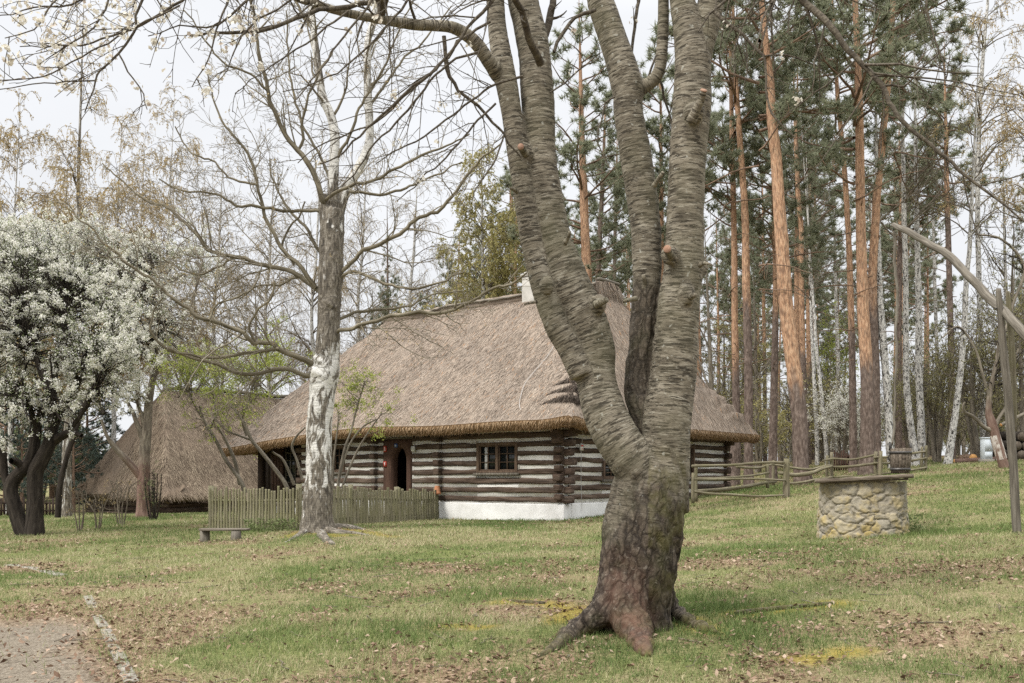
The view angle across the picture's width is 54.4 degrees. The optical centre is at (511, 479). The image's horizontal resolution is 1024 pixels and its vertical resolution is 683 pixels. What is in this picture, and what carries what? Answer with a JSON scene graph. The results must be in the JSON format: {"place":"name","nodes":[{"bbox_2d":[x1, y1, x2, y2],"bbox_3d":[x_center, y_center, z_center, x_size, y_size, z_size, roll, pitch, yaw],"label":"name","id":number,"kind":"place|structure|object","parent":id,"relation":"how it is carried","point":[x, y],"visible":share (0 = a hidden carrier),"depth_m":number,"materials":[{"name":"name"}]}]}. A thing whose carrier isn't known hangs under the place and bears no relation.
{"place":"outdoors","nodes":[
{"label":"outdoors","id":0,"kind":"place"},
{"bbox_2d":[0,455,1023,682],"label":"ground","id":1,"kind":"structure","parent":0,"point":[20,672],"depth_m":9.19,"materials":[{"name":"plant"}]},
{"bbox_2d":[0,400,47,505],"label":"young pine","id":2,"kind":"object","parent":1,"relation":"on","point":[22,491],"visible":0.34,"depth_m":40.84,"materials":[{"name":"green plant"}]},
{"bbox_2d":[0,88,81,473],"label":"weeping birch","id":3,"kind":"object","parent":1,"relation":"on","point":[15,152],"visible":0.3,"depth_m":42.00,"materials":[{"name":"beige plant"}]},
{"bbox_2d":[1,342,82,499],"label":"young pine","id":4,"kind":"object","parent":1,"relation":"on","point":[17,444],"visible":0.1,"depth_m":46.71,"materials":[{"name":"green plant"}]},
{"bbox_2d":[2,135,129,466],"bbox_3d":[-24.137,-7.835,49.528,8.048,18.898,8.680,0,0,-45],"label":"weeping birch","id":5,"kind":"object","parent":1,"relation":"on","point":[62,141],"visible":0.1,"depth_m":49.88,"materials":[{"name":"beige plant"}]},
{"bbox_2d":[43,375,108,512],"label":"young pine","id":6,"kind":"object","parent":1,"relation":"on","point":[95,446],"visible":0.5,"depth_m":44.04,"materials":[{"name":"green plant"}]},
{"bbox_2d":[34,350,118,486],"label":"young pine","id":7,"kind":"object","parent":1,"relation":"on","point":[80,440],"visible":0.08,"depth_m":49.84,"materials":[{"name":"green plant"}]},
{"bbox_2d":[39,0,125,517],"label":"young birch","id":8,"kind":"object","parent":1,"relation":"on","point":[66,504],"visible":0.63,"depth_m":33.85,"materials":[{"name":"beige plant"}]},
{"bbox_2d":[0,198,165,535],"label":"plum tree","id":9,"kind":"object","parent":1,"relation":"on","point":[64,284],"visible":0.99,"depth_m":22.02,"materials":[{"name":"white plant"}]},
{"bbox_2d":[41,386,135,503],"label":"young pine","id":10,"kind":"object","parent":1,"relation":"on","point":[120,430],"visible":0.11,"depth_m":54.02,"materials":[{"name":"green plant"}]},
{"bbox_2d":[0,112,177,442],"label":"weeping birch","id":11,"kind":"object","parent":1,"relation":"on","point":[113,429],"visible":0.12,"depth_m":46.59,"materials":[{"name":"beige plant"}]},
{"bbox_2d":[84,595,138,682],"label":"path kerb","id":12,"kind":"structure","parent":1,"relation":"on","point":[132,674],"depth_m":8.03,"materials":[{"name":"grey stone"}]},
{"bbox_2d":[1,200,223,517],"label":"plum tree","id":13,"kind":"object","parent":1,"relation":"on","point":[152,344],"visible":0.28,"depth_m":30.13,"materials":[{"name":"white plant"}]},
{"bbox_2d":[105,478,140,524],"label":"bare bush","id":14,"kind":"object","parent":1,"relation":"on","point":[118,508],"visible":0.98,"depth_m":25.62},
{"bbox_2d":[63,108,209,417],"bbox_3d":[-22.483,-10.336,60.199,8.906,23.446,8.726,0,0,29],"label":"weeping birch","id":15,"kind":"object","parent":1,"relation":"on","point":[141,221],"visible":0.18,"depth_m":59.99,"materials":[{"name":"beige plant"}]},
{"bbox_2d":[137,451,162,519],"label":"broom bush","id":16,"kind":"object","parent":1,"relation":"on","point":[152,515],"visible":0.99,"depth_m":28.51,"materials":[{"name":"brown plant"}]},
{"bbox_2d":[90,82,235,391],"bbox_3d":[-18.499,-9.581,52.276,7.888,22.314,6.656,0,0,-28],"label":"weeping birch","id":17,"kind":"object","parent":1,"relation":"on","point":[196,148],"visible":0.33,"depth_m":52.04,"materials":[{"name":"beige plant"}]},
{"bbox_2d":[100,208,226,517],"bbox_3d":[-10.797,-3.708,30.999,3.935,9.826,2.907,0,0,-23],"label":"pear tree","id":18,"kind":"object","parent":1,"relation":"on","point":[144,431],"visible":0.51,"depth_m":30.38,"materials":[{"name":"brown plant"}]},
{"bbox_2d":[75,386,286,513],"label":"barn","id":19,"kind":"structure","parent":1,"relation":"on","point":[192,468],"depth_m":43.50,"materials":[{"name":"plant"}]},
{"bbox_2d":[134,259,255,507],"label":"bare tree","id":20,"kind":"object","parent":1,"relation":"on","point":[192,337],"visible":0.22,"depth_m":46.01,"materials":[{"name":"grey plant"}]},
{"bbox_2d":[145,335,247,493],"bbox_3d":[-8.204,-1.739,26.209,2.662,4.250,2.174,0,0,0],"label":"lilac bush","id":21,"kind":"object","parent":1,"relation":"on","point":[185,370],"visible":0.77,"depth_m":26.08,"materials":[{"name":"green plant"}]},
{"bbox_2d":[139,123,283,387],"bbox_3d":[-17.044,-9.307,55.720,8.873,21.474,6.234,0,0,0],"label":"weeping birch","id":22,"kind":"object","parent":1,"relation":"on","point":[224,239],"visible":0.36,"depth_m":55.92,"materials":[{"name":"beige plant"}]},
{"bbox_2d":[199,528,250,541],"bbox_3d":[-5.539,1.110,19.096,0.985,0.349,0.362,0,0,4],"label":"bench","id":23,"kind":"object","parent":1,"relation":"on","point":[205,534],"visible":0.7,"depth_m":18.98,"materials":[{"name":"grey wood"}]},
{"bbox_2d":[174,312,313,493],"bbox_3d":[-6.493,-1.882,24.397,3.132,4.480,2.160,0,0,12],"label":"lilac bush","id":24,"kind":"object","parent":1,"relation":"on","point":[250,438],"visible":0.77,"depth_m":24.20,"materials":[{"name":"green plant"}]},
{"bbox_2d":[198,144,317,398],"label":"weeping birch","id":25,"kind":"object","parent":1,"relation":"on","point":[265,307],"visible":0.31,"depth_m":61.92,"materials":[{"name":"beige plant"}]},
{"bbox_2d":[211,275,308,393],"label":"bare tree","id":26,"kind":"object","parent":1,"relation":"on","point":[256,333],"visible":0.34,"depth_m":49.92,"materials":[{"name":"grey plant"}]},
{"bbox_2d":[242,517,298,531],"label":"weeds","id":27,"kind":"object","parent":1,"relation":"on","point":[259,526],"visible":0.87,"depth_m":21.20,"materials":[{"name":"green plant"}]},
{"bbox_2d":[29,0,530,544],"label":"birch tree","id":28,"kind":"object","parent":1,"relation":"on","point":[323,374],"visible":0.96,"depth_m":19.77,"materials":[{"name":"grey plant"}]},
{"bbox_2d":[234,114,371,380],"bbox_3d":[-12.509,-10.456,59.737,8.219,23.160,10.362,0,0,0],"label":"weeping birch","id":29,"kind":"object","parent":1,"relation":"on","point":[311,343],"visible":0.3,"depth_m":59.91,"materials":[{"name":"beige plant"}]},
{"bbox_2d":[208,484,438,529],"bbox_3d":[-4.522,0.714,24.729,2.720,1.235,6.970,0,0,21],"label":"picket fence","id":30,"kind":"object","parent":1,"relation":"on","point":[395,505],"visible":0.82,"depth_m":22.54,"materials":[{"name":"grey wood"}]},
{"bbox_2d":[332,358,417,491],"bbox_3d":[-3.359,-1.024,23.382,2.155,3.723,1.560,0,0,26],"label":"lilac bush","id":31,"kind":"object","parent":1,"relation":"on","point":[353,387],"visible":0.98,"depth_m":23.42,"materials":[{"name":"green plant"}]},
{"bbox_2d":[340,130,417,354],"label":"weeping birch","id":32,"kind":"object","parent":1,"relation":"on","point":[362,236],"visible":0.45,"depth_m":63.91,"materials":[{"name":"beige plant"}]},
{"bbox_2d":[370,215,402,327],"label":"pine tree","id":33,"kind":"object","parent":1,"relation":"on","point":[387,303],"visible":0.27,"depth_m":61.87,"materials":[{"name":"green plant"}]},
{"bbox_2d":[356,150,450,333],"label":"weeping birch","id":34,"kind":"object","parent":1,"relation":"on","point":[410,281],"visible":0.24,"depth_m":65.99,"materials":[{"name":"beige plant"}]},
{"bbox_2d":[418,220,478,309],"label":"forest pine","id":35,"kind":"object","parent":1,"relation":"on","point":[443,276],"visible":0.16,"depth_m":62.06,"materials":[{"name":"green plant"}]},
{"bbox_2d":[390,136,526,313],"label":"leafing birch","id":36,"kind":"object","parent":1,"relation":"on","point":[496,240],"visible":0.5,"depth_m":46.38,"materials":[{"name":"green plant"}]},
{"bbox_2d":[219,272,760,520],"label":"log house","id":37,"kind":"structure","parent":1,"relation":"on","point":[498,430],"depth_m":28.33,"materials":[{"name":"plant"}]},
{"bbox_2d":[271,447,283,498],"bbox_3d":[-7.886,-0.228,33.494,0.626,1.914,0.040,0,0,39],"label":"door","id":38,"kind":"structure","parent":37,"relation":"in","point":[275,481],"depth_m":33.50,"materials":[{"name":"brown wood"}]},
{"bbox_2d":[382,437,411,496],"bbox_3d":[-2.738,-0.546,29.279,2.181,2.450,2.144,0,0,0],"label":"doorway","id":39,"kind":"structure","parent":37,"relation":"in","point":[397,473],"depth_m":28.77,"materials":[{"name":"brown wood"}]},
{"bbox_2d":[473,442,519,475],"bbox_3d":[-0.378,-0.539,26.363,1.518,0.882,0.240,0,0,39],"label":"window","id":40,"kind":"structure","parent":37,"relation":"in","point":[492,458],"depth_m":26.32,"materials":[{"name":"brown wood"}]},
{"bbox_2d":[466,164,526,300],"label":"pine tree","id":41,"kind":"object","parent":1,"relation":"on","point":[511,202],"visible":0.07,"depth_m":59.91,"materials":[{"name":"green plant"}]},
{"bbox_2d":[468,148,524,293],"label":"forest pine","id":42,"kind":"object","parent":1,"relation":"on","point":[507,185],"visible":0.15,"depth_m":54.71,"materials":[{"name":"green plant"}]},
{"bbox_2d":[0,0,1023,657],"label":"cherry tree","id":43,"kind":"object","parent":1,"relation":"on","point":[642,442],"visible":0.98,"depth_m":7.85,"materials":[{"name":"brown plant"}]},
{"bbox_2d":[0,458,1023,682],"bbox_3d":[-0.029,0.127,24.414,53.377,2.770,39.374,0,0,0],"label":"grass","id":44,"kind":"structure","parent":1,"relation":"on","point":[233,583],"depth_m":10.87,"materials":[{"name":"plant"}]},
{"bbox_2d":[0,460,1023,682],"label":"leaf litter","id":45,"kind":"object","parent":1,"relation":"on","point":[488,659],"visible":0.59,"depth_m":9.13,"materials":[{"name":"brown plant"}]},
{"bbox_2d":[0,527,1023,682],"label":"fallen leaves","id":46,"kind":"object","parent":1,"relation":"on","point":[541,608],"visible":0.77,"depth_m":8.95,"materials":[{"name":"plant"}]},
{"bbox_2d":[3,466,1023,681],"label":"lush grass","id":47,"kind":"structure","parent":1,"relation":"on","point":[430,636],"depth_m":8.34,"materials":[{"name":"plant"}]},
{"bbox_2d":[503,1,653,282],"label":"pine tree","id":48,"kind":"object","parent":1,"relation":"on","point":[571,148],"visible":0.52,"depth_m":43.83,"materials":[{"name":"green plant"}]},
{"bbox_2d":[572,92,632,294],"label":"pine tree","id":49,"kind":"object","parent":1,"relation":"on","point":[602,231],"visible":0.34,"depth_m":49.54,"materials":[{"name":"green plant"}]},
{"bbox_2d":[588,138,665,297],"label":"pine tree","id":50,"kind":"object","parent":1,"relation":"on","point":[592,218],"visible":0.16,"depth_m":53.91,"materials":[{"name":"green plant"}]},
{"bbox_2d":[603,9,711,280],"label":"forest pine","id":51,"kind":"object","parent":1,"relation":"on","point":[653,128],"visible":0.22,"depth_m":47.47,"materials":[{"name":"green plant"}]},
{"bbox_2d":[654,72,755,380],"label":"pine tree","id":52,"kind":"object","parent":1,"relation":"on","point":[713,116],"visible":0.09,"depth_m":46.66,"materials":[{"name":"green plant"}]},
{"bbox_2d":[700,207,753,384],"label":"forest pine","id":53,"kind":"object","parent":1,"relation":"on","point":[720,274],"visible":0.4,"depth_m":67.33,"materials":[{"name":"green plant"}]},
{"bbox_2d":[661,0,798,485],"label":"pine tree","id":54,"kind":"object","parent":1,"relation":"on","point":[731,164],"visible":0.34,"depth_m":35.38,"materials":[{"name":"green plant"}]},
{"bbox_2d":[664,0,799,484],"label":"pine tree","id":55,"kind":"object","parent":1,"relation":"on","point":[747,358],"visible":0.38,"depth_m":34.39,"materials":[{"name":"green plant"}]},
{"bbox_2d":[697,207,786,404],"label":"bare tree","id":56,"kind":"object","parent":1,"relation":"on","point":[711,372],"visible":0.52,"depth_m":44.05,"materials":[{"name":"grey plant"}]},
{"bbox_2d":[701,278,783,462],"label":"leafing tree","id":57,"kind":"object","parent":1,"relation":"on","point":[761,350],"visible":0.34,"depth_m":55.72,"materials":[{"name":"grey plant"}]},
{"bbox_2d":[714,185,772,334],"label":"forest pine","id":58,"kind":"object","parent":1,"relation":"on","point":[719,255],"visible":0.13,"depth_m":65.34,"materials":[{"name":"green plant"}]},
{"bbox_2d":[717,181,772,328],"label":"forest pine","id":59,"kind":"object","parent":1,"relation":"on","point":[727,256],"visible":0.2,"depth_m":59.97,"materials":[{"name":"green plant"}]},
{"bbox_2d":[716,252,782,464],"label":"forest bare tree","id":60,"kind":"object","parent":1,"relation":"on","point":[755,365],"visible":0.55,"depth_m":47.33,"materials":[{"name":"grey plant"}]},
{"bbox_2d":[647,0,861,484],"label":"pine tree","id":61,"kind":"object","parent":1,"relation":"on","point":[800,445],"visible":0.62,"depth_m":28.84,"materials":[{"name":"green plant"}]},
{"bbox_2d":[715,123,803,460],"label":"pine tree","id":62,"kind":"object","parent":1,"relation":"on","point":[755,256],"visible":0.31,"depth_m":57.61,"materials":[{"name":"green plant"}]},
{"bbox_2d":[730,378,816,472],"bbox_3d":[10.698,-2.230,41.982,3.764,4.151,3.312,0,0,40],"label":"undergrowth bush","id":63,"kind":"object","parent":1,"relation":"on","point":[761,430],"visible":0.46,"depth_m":41.60,"materials":[{"name":"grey plant"}]},
{"bbox_2d":[708,6,844,480],"label":"pine tree","id":64,"kind":"object","parent":1,"relation":"on","point":[760,227],"visible":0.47,"depth_m":35.72,"materials":[{"name":"green plant"}]},
{"bbox_2d":[740,370,826,467],"bbox_3d":[12.261,-2.886,45.136,3.529,4.923,3.848,0,0,-15],"label":"undergrowth bush","id":65,"kind":"object","parent":1,"relation":"on","point":[788,418],"visible":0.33,"depth_m":44.94,"materials":[{"name":"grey plant"}]},
{"bbox_2d":[730,41,839,463],"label":"forest pine","id":66,"kind":"object","parent":1,"relation":"on","point":[796,277],"visible":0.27,"depth_m":47.91,"materials":[{"name":"green plant"}]},
{"bbox_2d":[745,21,854,464],"label":"pine tree","id":67,"kind":"object","parent":1,"relation":"on","point":[812,161],"visible":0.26,"depth_m":45.89,"materials":[{"name":"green plant"}]},
{"bbox_2d":[752,114,853,464],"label":"young birch","id":68,"kind":"object","parent":1,"relation":"on","point":[816,433],"visible":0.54,"depth_m":44.92,"materials":[{"name":"white plant"}]},
{"bbox_2d":[761,100,844,463],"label":"young birch","id":69,"kind":"object","parent":1,"relation":"on","point":[826,448],"visible":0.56,"depth_m":43.95,"materials":[{"name":"white plant"}]},
{"bbox_2d":[761,358,846,451],"bbox_3d":[14.433,-3.299,48.392,4.495,5.312,4.293,0,0,-3],"label":"forest bush","id":70,"kind":"object","parent":1,"relation":"on","point":[811,401],"visible":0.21,"depth_m":48.36,"materials":[{"name":"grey plant"}]},
{"bbox_2d":[760,128,855,459],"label":"forest pine","id":71,"kind":"object","parent":1,"relation":"on","point":[808,340],"visible":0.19,"depth_m":55.29,"materials":[{"name":"green plant"}]},
{"bbox_2d":[691,445,927,502],"bbox_3d":[7.952,-0.205,27.360,9.280,1.588,2.448,0,0,-40],"label":"rail fence","id":72,"kind":"object","parent":1,"relation":"on","point":[827,467],"visible":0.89,"depth_m":26.90,"materials":[{"name":"brown wood"}]},
{"bbox_2d":[783,127,855,459],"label":"forest pine","id":73,"kind":"object","parent":1,"relation":"on","point":[852,207],"visible":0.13,"depth_m":61.44,"materials":[{"name":"green plant"}]},
{"bbox_2d":[782,357,859,460],"bbox_3d":[15.458,-3.502,50.366,4.184,5.433,4.098,0,0,-25],"label":"undergrowth bush","id":74,"kind":"object","parent":1,"relation":"on","point":[821,457],"visible":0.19,"depth_m":49.74,"materials":[{"name":"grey plant"}]},
{"bbox_2d":[804,175,855,456],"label":"young birch","id":75,"kind":"object","parent":1,"relation":"on","point":[837,332],"visible":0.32,"depth_m":55.93,"materials":[{"name":"white plant"}]},
{"bbox_2d":[805,251,858,374],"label":"forest pine","id":76,"kind":"object","parent":1,"relation":"on","point":[839,310],"visible":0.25,"depth_m":79.14,"materials":[{"name":"green plant"}]},
{"bbox_2d":[805,369,860,463],"bbox_3d":[14.203,-2.679,42.901,3.558,4.409,3.975,0,0,0],"label":"blossom bush","id":77,"kind":"object","parent":1,"relation":"on","point":[838,426],"visible":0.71,"depth_m":42.69,"materials":[{"name":"grey plant"}]},
{"bbox_2d":[805,295,860,451],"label":"leafing tree","id":78,"kind":"object","parent":1,"relation":"on","point":[825,351],"visible":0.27,"depth_m":57.51,"materials":[{"name":"green plant"}]},
{"bbox_2d":[760,0,918,472],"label":"pine tree","id":79,"kind":"object","parent":1,"relation":"on","point":[853,449],"visible":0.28,"depth_m":34.91,"materials":[{"name":"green plant"}]},
{"bbox_2d":[755,0,961,475],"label":"pine tree","id":80,"kind":"object","parent":1,"relation":"on","point":[867,447],"visible":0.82,"depth_m":30.31,"materials":[{"name":"green plant"}]},
{"bbox_2d":[817,202,902,358],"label":"forest bare tree","id":81,"kind":"object","parent":1,"relation":"on","point":[855,314],"visible":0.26,"depth_m":44.80,"materials":[{"name":"grey plant"}]},
{"bbox_2d":[815,474,913,538],"bbox_3d":[5.750,0.483,16.351,1.498,1.136,1.541,0,0,17],"label":"well","id":82,"kind":"object","parent":1,"relation":"on","point":[857,507],"visible":0.84,"depth_m":15.72,"materials":[{"name":"stone"}]},
{"bbox_2d":[888,443,911,472],"bbox_3d":[6.528,-0.357,16.770,0.398,0.515,0.373,0,0,0],"label":"bucket","id":83,"kind":"object","parent":82,"relation":"on","point":[899,459],"visible":1,"depth_m":16.63,"materials":[{"name":"brown wood"}]},
{"bbox_2d":[832,183,914,382],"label":"forest pine","id":84,"kind":"object","parent":1,"relation":"on","point":[853,223],"visible":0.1,"depth_m":73.25,"materials":[{"name":"green plant"}]},
{"bbox_2d":[809,2,945,467],"bbox_3d":[12.668,-8.965,34.508,3.852,17.678,3.873,0,0,-12],"label":"young birch","id":85,"kind":"object","parent":1,"relation":"on","point":[885,377],"visible":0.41,"depth_m":33.91,"materials":[{"name":"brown plant"}]},
{"bbox_2d":[865,142,936,395],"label":"forest pine","id":86,"kind":"object","parent":1,"relation":"on","point":[893,285],"visible":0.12,"depth_m":69.52,"materials":[{"name":"green plant"}]},
{"bbox_2d":[852,119,960,447],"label":"forest pine","id":87,"kind":"object","parent":1,"relation":"on","point":[925,264],"visible":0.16,"depth_m":63.60,"materials":[{"name":"green plant"}]},
{"bbox_2d":[834,0,979,469],"label":"pine tree","id":88,"kind":"object","parent":1,"relation":"on","point":[873,252],"visible":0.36,"depth_m":33.88,"materials":[{"name":"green plant"}]},
{"bbox_2d":[834,10,983,447],"bbox_3d":[18.797,-12.107,47.902,7.434,22.738,6.517,0,0,27],"label":"pine tree","id":89,"kind":"object","parent":1,"relation":"on","point":[898,428],"visible":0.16,"depth_m":47.89,"materials":[{"name":"green plant"}]},
{"bbox_2d":[831,1,989,465],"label":"young birch","id":90,"kind":"object","parent":1,"relation":"on","point":[904,207],"visible":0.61,"depth_m":36.91,"materials":[{"name":"brown plant"}]},
{"bbox_2d":[880,182,941,390],"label":"forest pine","id":91,"kind":"object","parent":1,"relation":"on","point":[890,313],"visible":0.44,"depth_m":57.86,"materials":[{"name":"green plant"}]},
{"bbox_2d":[879,335,959,433],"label":"leafing tree","id":92,"kind":"object","parent":1,"relation":"on","point":[892,376],"visible":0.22,"depth_m":42.99,"materials":[{"name":"grey plant"}]},
{"bbox_2d":[883,10,961,463],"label":"young birch","id":93,"kind":"object","parent":1,"relation":"on","point":[921,435],"visible":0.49,"depth_m":37.91,"materials":[{"name":"brown plant"}]},
{"bbox_2d":[909,250,946,369],"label":"forest pine","id":94,"kind":"object","parent":1,"relation":"on","point":[931,309],"visible":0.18,"depth_m":88.25,"materials":[{"name":"green plant"}]},
{"bbox_2d":[880,308,990,461],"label":"leafing tree","id":95,"kind":"object","parent":1,"relation":"on","point":[936,438],"visible":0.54,"depth_m":39.92,"materials":[{"name":"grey plant"}]},
{"bbox_2d":[908,212,963,370],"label":"forest pine","id":96,"kind":"object","parent":1,"relation":"on","point":[943,285],"visible":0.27,"depth_m":69.96,"materials":[{"name":"green plant"}]},
{"bbox_2d":[872,11,1007,458],"label":"pine tree","id":97,"kind":"object","parent":1,"relation":"on","point":[942,108],"visible":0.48,"depth_m":43.89,"materials":[{"name":"green plant"}]},
{"bbox_2d":[909,111,988,422],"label":"young birch","id":98,"kind":"object","parent":1,"relation":"on","point":[935,289],"visible":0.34,"depth_m":49.94,"materials":[{"name":"white plant"}]},
{"bbox_2d":[891,223,1023,532],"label":"well sweep","id":99,"kind":"object","parent":1,"relation":"on","point":[1008,366],"visible":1,"depth_m":14.02,"materials":[{"name":"grey wood"}]},
{"bbox_2d":[925,386,994,455],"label":"undergrowth bush","id":100,"kind":"object","parent":1,"relation":"on","point":[959,440],"visible":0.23,"depth_m":45.90,"materials":[{"name":"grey plant"}]},
{"bbox_2d":[901,5,1023,463],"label":"young birch","id":101,"kind":"object","parent":1,"relation":"on","point":[949,454],"visible":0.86,"depth_m":34.45,"materials":[{"name":"white plant"}]},
{"bbox_2d":[917,0,1023,436],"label":"weeping birch","id":102,"kind":"object","parent":1,"relation":"on","point":[979,167],"visible":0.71,"depth_m":39.90,"materials":[{"name":"green plant"}]},
{"bbox_2d":[921,288,1023,457],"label":"leafing tree","id":103,"kind":"object","parent":1,"relation":"on","point":[972,429],"visible":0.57,"depth_m":37.86,"materials":[{"name":"grey plant"}]},
{"bbox_2d":[937,216,1023,468],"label":"apple tree","id":104,"kind":"object","parent":1,"relation":"on","point":[992,428],"visible":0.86,"depth_m":27.43,"materials":[{"name":"brown plant"}]},
{"bbox_2d":[952,272,1023,431],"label":"leafing tree","id":105,"kind":"object","parent":1,"relation":"on","point":[1021,394],"visible":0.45,"depth_m":36.63,"materials":[{"name":"green plant"}]},
{"bbox_2d":[962,0,1023,233],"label":"weeping birch","id":106,"kind":"object","parent":1,"relation":"on","point":[1017,155],"visible":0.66,"depth_m":43.97,"materials":[{"name":"beige plant"}]},
{"bbox_2d":[969,202,1023,372],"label":"bare tree","id":107,"kind":"object","parent":1,"relation":"on","point":[1012,268],"visible":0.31,"depth_m":47.15,"materials":[{"name":"grey plant"}]},
{"bbox_2d":[971,71,1023,431],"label":"young birch","id":108,"kind":"object","parent":1,"relation":"on","point":[1004,274],"visible":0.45,"depth_m":46.95,"materials":[{"name":"white plant"}]},
{"bbox_2d":[996,155,1023,380],"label":"forest pine","id":109,"kind":"object","parent":1,"relation":"on","point":[1019,245],"visible":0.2,"depth_m":55.34,"materials":[{"name":"green plant"}]},
{"bbox_2d":[0,0,1023,479],"label":"sky","id":110,"kind":"structure","parent":0,"point":[59,111],"materials":[{"name":"white"}]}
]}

